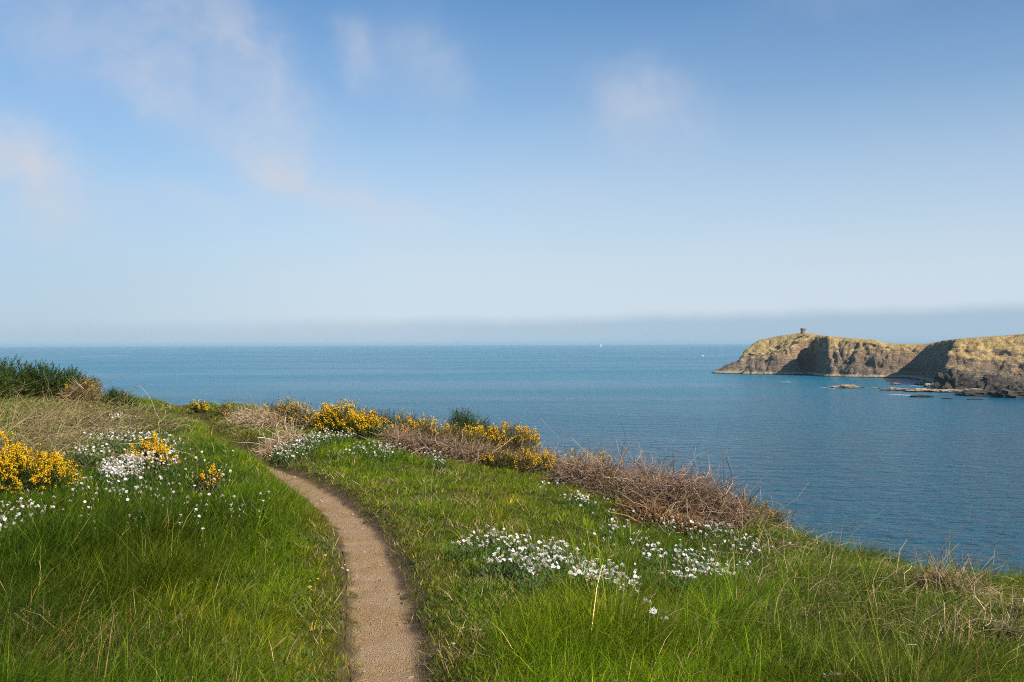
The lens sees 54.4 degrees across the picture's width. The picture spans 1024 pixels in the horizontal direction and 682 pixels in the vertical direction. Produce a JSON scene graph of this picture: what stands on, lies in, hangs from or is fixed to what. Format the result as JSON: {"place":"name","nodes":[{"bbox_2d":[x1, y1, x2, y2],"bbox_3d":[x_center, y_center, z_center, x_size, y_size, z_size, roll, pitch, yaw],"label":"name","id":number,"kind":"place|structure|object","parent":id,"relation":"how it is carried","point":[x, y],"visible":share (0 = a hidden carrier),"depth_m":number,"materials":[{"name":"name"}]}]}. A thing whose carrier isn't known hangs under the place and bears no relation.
{"place":"outdoors","nodes":[
{"label":"outdoors","id":0,"kind":"place"},
{"bbox_2d":[239,451,427,681],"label":"path","id":1,"kind":"structure","parent":0,"point":[374,652],"depth_m":6.85,"materials":[{"name":"beige soil"}]},
{"bbox_2d":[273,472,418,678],"bbox_3d":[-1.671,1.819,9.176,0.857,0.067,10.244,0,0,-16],"label":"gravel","id":2,"kind":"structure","parent":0,"point":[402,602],"depth_m":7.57,"materials":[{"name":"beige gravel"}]},
{"bbox_2d":[0,392,1023,681],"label":"ground","id":3,"kind":"structure","parent":0,"point":[350,500],"depth_m":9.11,"materials":[{"name":"plant"}]},
{"bbox_2d":[0,497,52,542],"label":"sea campion","id":4,"kind":"object","parent":3,"relation":"on","point":[13,523],"visible":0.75,"depth_m":8.05,"materials":[{"name":"white plant"}]},
{"bbox_2d":[0,430,81,493],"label":"gorse bush","id":5,"kind":"object","parent":3,"relation":"on","point":[19,458],"visible":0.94,"depth_m":9.43,"materials":[{"name":"yellow plant"}]},
{"bbox_2d":[0,353,102,400],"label":"dark shrub","id":6,"kind":"object","parent":3,"relation":"on","point":[33,378],"visible":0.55,"depth_m":28.48,"materials":[{"name":"green plant"}]},
{"bbox_2d":[52,376,109,404],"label":"withered shrub","id":7,"kind":"object","parent":3,"relation":"on","point":[76,389],"visible":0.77,"depth_m":27.14,"materials":[{"name":"brown plant"}]},
{"bbox_2d":[58,443,117,468],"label":"sea campion","id":8,"kind":"object","parent":3,"relation":"on","point":[91,456],"visible":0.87,"depth_m":11.19,"materials":[{"name":"white plant"}]},
{"bbox_2d":[83,423,137,453],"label":"sea campion","id":9,"kind":"object","parent":3,"relation":"on","point":[111,441],"visible":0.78,"depth_m":12.27,"materials":[{"name":"white plant"}]},
{"bbox_2d":[96,385,143,407],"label":"shrub","id":10,"kind":"object","parent":3,"relation":"on","point":[114,392],"visible":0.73,"depth_m":25.39,"materials":[{"name":"green plant"}]},
{"bbox_2d":[107,412,137,430],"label":"sea campion","id":11,"kind":"object","parent":3,"relation":"on","point":[112,420],"visible":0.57,"depth_m":15.21,"materials":[{"name":"white plant"}]},
{"bbox_2d":[90,449,164,496],"bbox_3d":[-4.020,1.352,10.189,0.747,0.357,2.470,0,0,-8],"label":"sea campion","id":12,"kind":"object","parent":3,"relation":"on","point":[129,463],"visible":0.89,"depth_m":10.22,"materials":[{"name":"white plant"}]},
{"bbox_2d":[123,430,180,469],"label":"gorse bush","id":13,"kind":"object","parent":3,"relation":"on","point":[159,450],"visible":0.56,"depth_m":10.98,"materials":[{"name":"yellow plant"}]},
{"bbox_2d":[0,370,310,471],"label":"dead grass","id":14,"kind":"structure","parent":3,"relation":"on","point":[54,421],"depth_m":14.50,"materials":[{"name":"beige plant"}]},
{"bbox_2d":[126,430,184,459],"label":"sea campion","id":15,"kind":"object","parent":3,"relation":"on","point":[159,439],"visible":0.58,"depth_m":12.44,"materials":[{"name":"white plant"}]},
{"bbox_2d":[132,447,184,500],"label":"sea campion","id":16,"kind":"object","parent":3,"relation":"on","point":[164,475],"visible":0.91,"depth_m":10.28,"materials":[{"name":"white plant"}]},
{"bbox_2d":[188,397,209,414],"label":"gorse bush","id":17,"kind":"object","parent":3,"relation":"on","point":[201,408],"visible":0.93,"depth_m":25.03,"materials":[{"name":"yellow plant"}]},
{"bbox_2d":[192,463,222,492],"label":"gorse bush","id":18,"kind":"object","parent":3,"relation":"on","point":[207,484],"visible":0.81,"depth_m":10.04,"materials":[{"name":"yellow plant"}]},
{"bbox_2d":[211,399,237,416],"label":"gorse bush","id":19,"kind":"object","parent":3,"relation":"on","point":[221,411],"visible":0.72,"depth_m":23.15,"materials":[{"name":"yellow plant"}]},
{"bbox_2d":[219,392,295,434],"bbox_3d":[-5.130,1.397,20.142,1.789,0.883,5.094,0,0,-22],"label":"bracken heap","id":20,"kind":"object","parent":3,"relation":"on","point":[256,417],"visible":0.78,"depth_m":19.29,"materials":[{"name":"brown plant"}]},
{"bbox_2d":[233,413,332,461],"bbox_3d":[-3.514,1.468,15.415,1.326,0.714,1.526,0,0,27],"label":"bracken heap","id":21,"kind":"object","parent":3,"relation":"on","point":[284,437],"visible":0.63,"depth_m":15.38,"materials":[{"name":"brown plant"}]},
{"bbox_2d":[263,434,319,468],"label":"sea campion","id":22,"kind":"object","parent":3,"relation":"on","point":[287,452],"visible":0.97,"depth_m":14.75,"materials":[{"name":"white plant"}]},
{"bbox_2d":[260,393,331,431],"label":"gorse bush","id":23,"kind":"object","parent":3,"relation":"on","point":[303,418],"visible":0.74,"depth_m":18.58,"materials":[{"name":"yellow plant"}]},
{"bbox_2d":[291,427,357,452],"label":"sea campion","id":24,"kind":"object","parent":3,"relation":"on","point":[326,436],"visible":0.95,"depth_m":15.87,"materials":[{"name":"white plant"}]},
{"bbox_2d":[310,398,393,439],"bbox_3d":[-3.326,1.438,18.810,1.280,0.849,5.544,0,0,-19],"label":"gorse bush","id":25,"kind":"object","parent":3,"relation":"on","point":[344,421],"visible":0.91,"depth_m":17.18,"materials":[{"name":"yellow plant"}]},
{"bbox_2d":[325,440,415,464],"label":"sea campion","id":26,"kind":"object","parent":3,"relation":"on","point":[374,452],"visible":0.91,"depth_m":14.58,"materials":[{"name":"white plant"}]},
{"bbox_2d":[374,424,399,436],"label":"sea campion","id":27,"kind":"object","parent":3,"relation":"on","point":[386,430],"visible":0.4,"depth_m":16.63,"materials":[{"name":"white plant"}]},
{"bbox_2d":[359,405,437,431],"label":"gorse bush","id":28,"kind":"object","parent":3,"relation":"on","point":[398,417],"visible":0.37,"depth_m":20.87,"materials":[{"name":"yellow plant"}]},
{"bbox_2d":[419,449,449,470],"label":"sea campion","id":29,"kind":"object","parent":3,"relation":"on","point":[436,460],"visible":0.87,"depth_m":14.16,"materials":[{"name":"white plant"}]},
{"bbox_2d":[353,406,522,471],"bbox_3d":[-1.500,1.475,15.749,4.032,1.053,1.819,0,0,40],"label":"bramble thicket","id":30,"kind":"object","parent":3,"relation":"on","point":[456,450],"visible":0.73,"depth_m":15.29,"materials":[{"name":"brown plant"}]},
{"bbox_2d":[389,415,494,447],"bbox_3d":[-1.477,1.726,18.160,2.306,0.779,1.422,0,0,28],"label":"gorse bush","id":31,"kind":"object","parent":3,"relation":"on","point":[473,434],"visible":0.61,"depth_m":17.97,"materials":[{"name":"yellow plant"}]},
{"bbox_2d":[443,406,500,436],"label":"shrub","id":32,"kind":"object","parent":3,"relation":"on","point":[466,419],"visible":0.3,"depth_m":19.90,"materials":[{"name":"green plant"}]},
{"bbox_2d":[446,525,508,572],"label":"sea campion","id":33,"kind":"object","parent":3,"relation":"on","point":[458,548],"visible":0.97,"depth_m":8.00,"materials":[{"name":"white plant"}]},
{"bbox_2d":[463,530,557,591],"bbox_3d":[0.007,1.678,7.868,0.750,0.347,2.182,0,0,0],"label":"sea campion","id":34,"kind":"object","parent":3,"relation":"on","point":[507,564],"visible":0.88,"depth_m":7.53,"materials":[{"name":"white plant"}]},
{"bbox_2d":[475,419,550,453],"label":"gorse bush","id":35,"kind":"object","parent":3,"relation":"on","point":[525,433],"visible":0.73,"depth_m":18.53,"materials":[{"name":"yellow plant"}]},
{"bbox_2d":[476,446,561,474],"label":"gorse bush","id":36,"kind":"object","parent":3,"relation":"on","point":[514,464],"visible":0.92,"depth_m":14.79,"materials":[{"name":"yellow plant"}]},
{"bbox_2d":[486,432,588,473],"bbox_3d":[0.338,1.788,15.822,1.498,0.999,3.002,0,0,33],"label":"bramble thicket","id":37,"kind":"object","parent":3,"relation":"on","point":[531,452],"visible":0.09,"depth_m":15.65,"materials":[{"name":"brown plant"}]},
{"bbox_2d":[512,535,594,596],"bbox_3d":[0.306,1.688,7.669,0.594,0.363,2.114,0,0,8],"label":"sea campion","id":38,"kind":"object","parent":3,"relation":"on","point":[555,561],"visible":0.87,"depth_m":7.45,"materials":[{"name":"white plant"}]},
{"bbox_2d":[536,479,616,522],"bbox_3d":[0.743,1.828,11.695,0.924,0.288,2.599,0,0,0],"label":"sea campion","id":39,"kind":"object","parent":3,"relation":"on","point":[577,499],"visible":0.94,"depth_m":11.46,"materials":[{"name":"white plant"}]},
{"bbox_2d":[527,423,630,492],"bbox_3d":[0.788,1.633,14.444,1.638,1.160,3.593,0,0,-13],"label":"bramble thicket","id":40,"kind":"object","parent":3,"relation":"on","point":[565,470],"visible":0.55,"depth_m":13.55,"materials":[{"name":"brown plant"}]},
{"bbox_2d":[564,446,612,468],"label":"gorse bush","id":41,"kind":"object","parent":3,"relation":"on","point":[604,454],"visible":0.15,"depth_m":16.21,"materials":[{"name":"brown plant"}]},
{"bbox_2d":[564,556,636,599],"bbox_3d":[0.607,1.667,7.019,0.588,0.359,1.543,0,0,8],"label":"sea campion","id":42,"kind":"object","parent":3,"relation":"on","point":[610,563],"visible":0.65,"depth_m":6.77,"materials":[{"name":"white plant"}]},
{"bbox_2d":[585,518,650,556],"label":"sea campion","id":43,"kind":"object","parent":3,"relation":"on","point":[612,528],"visible":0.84,"depth_m":9.15,"materials":[{"name":"white plant"}]},
{"bbox_2d":[607,569,649,605],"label":"sea campion","id":44,"kind":"object","parent":3,"relation":"on","point":[632,581],"visible":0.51,"depth_m":6.78,"materials":[{"name":"white plant"}]},
{"bbox_2d":[582,481,714,539],"bbox_3d":[1.477,1.783,10.498,1.593,0.496,1.583,0,0,29],"label":"bracken heap","id":45,"kind":"object","parent":3,"relation":"on","point":[644,512],"visible":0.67,"depth_m":10.29,"materials":[{"name":"brown plant"}]},
{"bbox_2d":[644,596,668,637],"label":"sea campion","id":46,"kind":"object","parent":3,"relation":"on","point":[653,612],"visible":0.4,"depth_m":5.62,"materials":[{"name":"white plant"}]},
{"bbox_2d":[637,536,720,577],"bbox_3d":[1.359,1.789,8.165,0.733,0.290,1.420,0,0,18],"label":"sea campion","id":47,"kind":"object","parent":3,"relation":"on","point":[652,550],"visible":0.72,"depth_m":8.13,"materials":[{"name":"white plant"}]},
{"bbox_2d":[645,512,721,540],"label":"sea campion","id":48,"kind":"object","parent":3,"relation":"on","point":[686,527],"visible":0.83,"depth_m":9.97,"materials":[{"name":"white plant"}]},
{"bbox_2d":[546,417,829,537],"bbox_3d":[1.912,1.554,11.836,3.057,1.427,4.340,0,0,0],"label":"bramble thicket","id":49,"kind":"object","parent":3,"relation":"on","point":[669,486],"visible":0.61,"depth_m":10.86,"materials":[{"name":"brown plant"}]},
{"bbox_2d":[657,556,751,598],"bbox_3d":[1.449,1.753,7.464,0.628,0.354,1.629,0,0,23],"label":"sea campion","id":50,"kind":"object","parent":3,"relation":"on","point":[698,570],"visible":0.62,"depth_m":7.42,"materials":[{"name":"white plant"}]},
{"bbox_2d":[694,521,770,567],"bbox_3d":[2.082,1.917,9.486,0.725,0.401,2.700,0,0,11],"label":"sea campion","id":51,"kind":"object","parent":3,"relation":"on","point":[733,544],"visible":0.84,"depth_m":9.29,"materials":[{"name":"white plant"}]},
{"bbox_2d":[449,445,1023,681],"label":"dead grass","id":52,"kind":"structure","parent":3,"relation":"on","point":[853,591],"depth_m":7.21,"materials":[{"name":"beige plant"}]},
{"bbox_2d":[748,502,773,531],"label":"shrub","id":53,"kind":"object","parent":3,"relation":"on","point":[762,519],"visible":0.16,"depth_m":10.81,"materials":[{"name":"green plant"}]},
{"bbox_2d":[732,487,795,533],"bbox_3d":[2.992,2.103,12.056,0.966,0.646,0.591,0,0,37],"label":"gorse bush","id":54,"kind":"object","parent":3,"relation":"on","point":[773,513],"visible":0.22,"depth_m":11.92,"materials":[{"name":"green plant"}]},
{"bbox_2d":[891,554,954,587],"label":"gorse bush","id":55,"kind":"object","parent":3,"relation":"on","point":[925,573],"visible":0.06,"depth_m":8.13,"materials":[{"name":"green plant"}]},
{"bbox_2d":[854,575,1023,678],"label":"bramble thicket","id":56,"kind":"object","parent":3,"relation":"on","point":[998,630],"visible":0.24,"depth_m":6.23,"materials":[{"name":"brown plant"}]},
{"bbox_2d":[863,506,1021,607],"bbox_3d":[3.376,1.698,7.931,1.612,0.874,1.192,0,0,-19],"label":"bramble thicket","id":57,"kind":"object","parent":3,"relation":"on","point":[936,578],"visible":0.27,"depth_m":7.84,"materials":[{"name":"brown plant"}]},
{"bbox_2d":[0,343,1023,575],"bbox_3d":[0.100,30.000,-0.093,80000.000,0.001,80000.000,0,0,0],"label":"sea","id":58,"kind":"structure","parent":0,"point":[925,472],"depth_m":439.23,"materials":[{"name":"liquid"}]},
{"bbox_2d":[827,384,863,387],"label":"sea rock","id":59,"kind":"object","parent":58,"relation":"in","point":[845,386],"visible":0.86,"depth_m":662.89,"materials":[{"name":"beige stone"}]},
{"bbox_2d":[712,333,1023,382],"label":"headland","id":60,"kind":"structure","parent":58,"relation":"in","point":[823,355],"depth_m":868.62,"materials":[{"name":"brown stone"}]},
{"bbox_2d":[800,328,806,333],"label":"watch tower","id":61,"kind":"structure","parent":60,"relation":"on","point":[803,330],"depth_m":999.59,"materials":[{"name":"stone"}]},
{"bbox_2d":[882,387,908,390],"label":"sea rock","id":62,"kind":"object","parent":58,"relation":"in","point":[893,389],"visible":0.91,"depth_m":627.16,"materials":[{"name":"beige stone"}]},
{"bbox_2d":[904,388,930,391],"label":"sea rock","id":63,"kind":"object","parent":58,"relation":"in","point":[918,390],"visible":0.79,"depth_m":609.22,"materials":[{"name":"beige stone"}]},
{"bbox_2d":[914,380,924,384],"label":"sea rock","id":64,"kind":"object","parent":58,"relation":"in","point":[921,382],"visible":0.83,"depth_m":706.44,"materials":[{"name":"grey stone"}]},
{"bbox_2d":[910,394,933,396],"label":"sea rock","id":65,"kind":"object","parent":58,"relation":"in","point":[920,395],"visible":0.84,"depth_m":549.34,"materials":[{"name":"grey stone"}]},
{"bbox_2d":[922,383,932,386],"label":"sea rock","id":66,"kind":"object","parent":58,"relation":"in","point":[928,385],"visible":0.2,"depth_m":671.11,"materials":[{"name":"beige stone"}]},
{"bbox_2d":[929,389,958,391],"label":"sea rock","id":67,"kind":"object","parent":58,"relation":"in","point":[943,390],"visible":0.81,"depth_m":602.62,"materials":[{"name":"beige stone"}]},
{"bbox_2d":[930,368,979,389],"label":"sea rock","id":68,"kind":"object","parent":58,"relation":"in","point":[952,378],"visible":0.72,"depth_m":639.37,"materials":[{"name":"grey stone"}]},
{"bbox_2d":[954,389,990,395],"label":"sea rock","id":69,"kind":"object","parent":58,"relation":"in","point":[976,392],"visible":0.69,"depth_m":561.54,"materials":[{"name":"grey stone"}]},
{"bbox_2d":[975,374,1014,388],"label":"sea rock","id":70,"kind":"object","parent":58,"relation":"in","point":[988,381],"visible":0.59,"depth_m":609.52,"materials":[{"name":"grey stone"}]},
{"bbox_2d":[986,381,1023,397],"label":"sea rock","id":71,"kind":"object","parent":58,"relation":"in","point":[1015,389],"visible":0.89,"depth_m":539.99,"materials":[{"name":"grey stone"}]},
{"bbox_2d":[0,0,1023,346],"label":"sky","id":72,"kind":"structure","parent":0,"point":[173,172],"materials":[{"name":"blue"}]}
]}

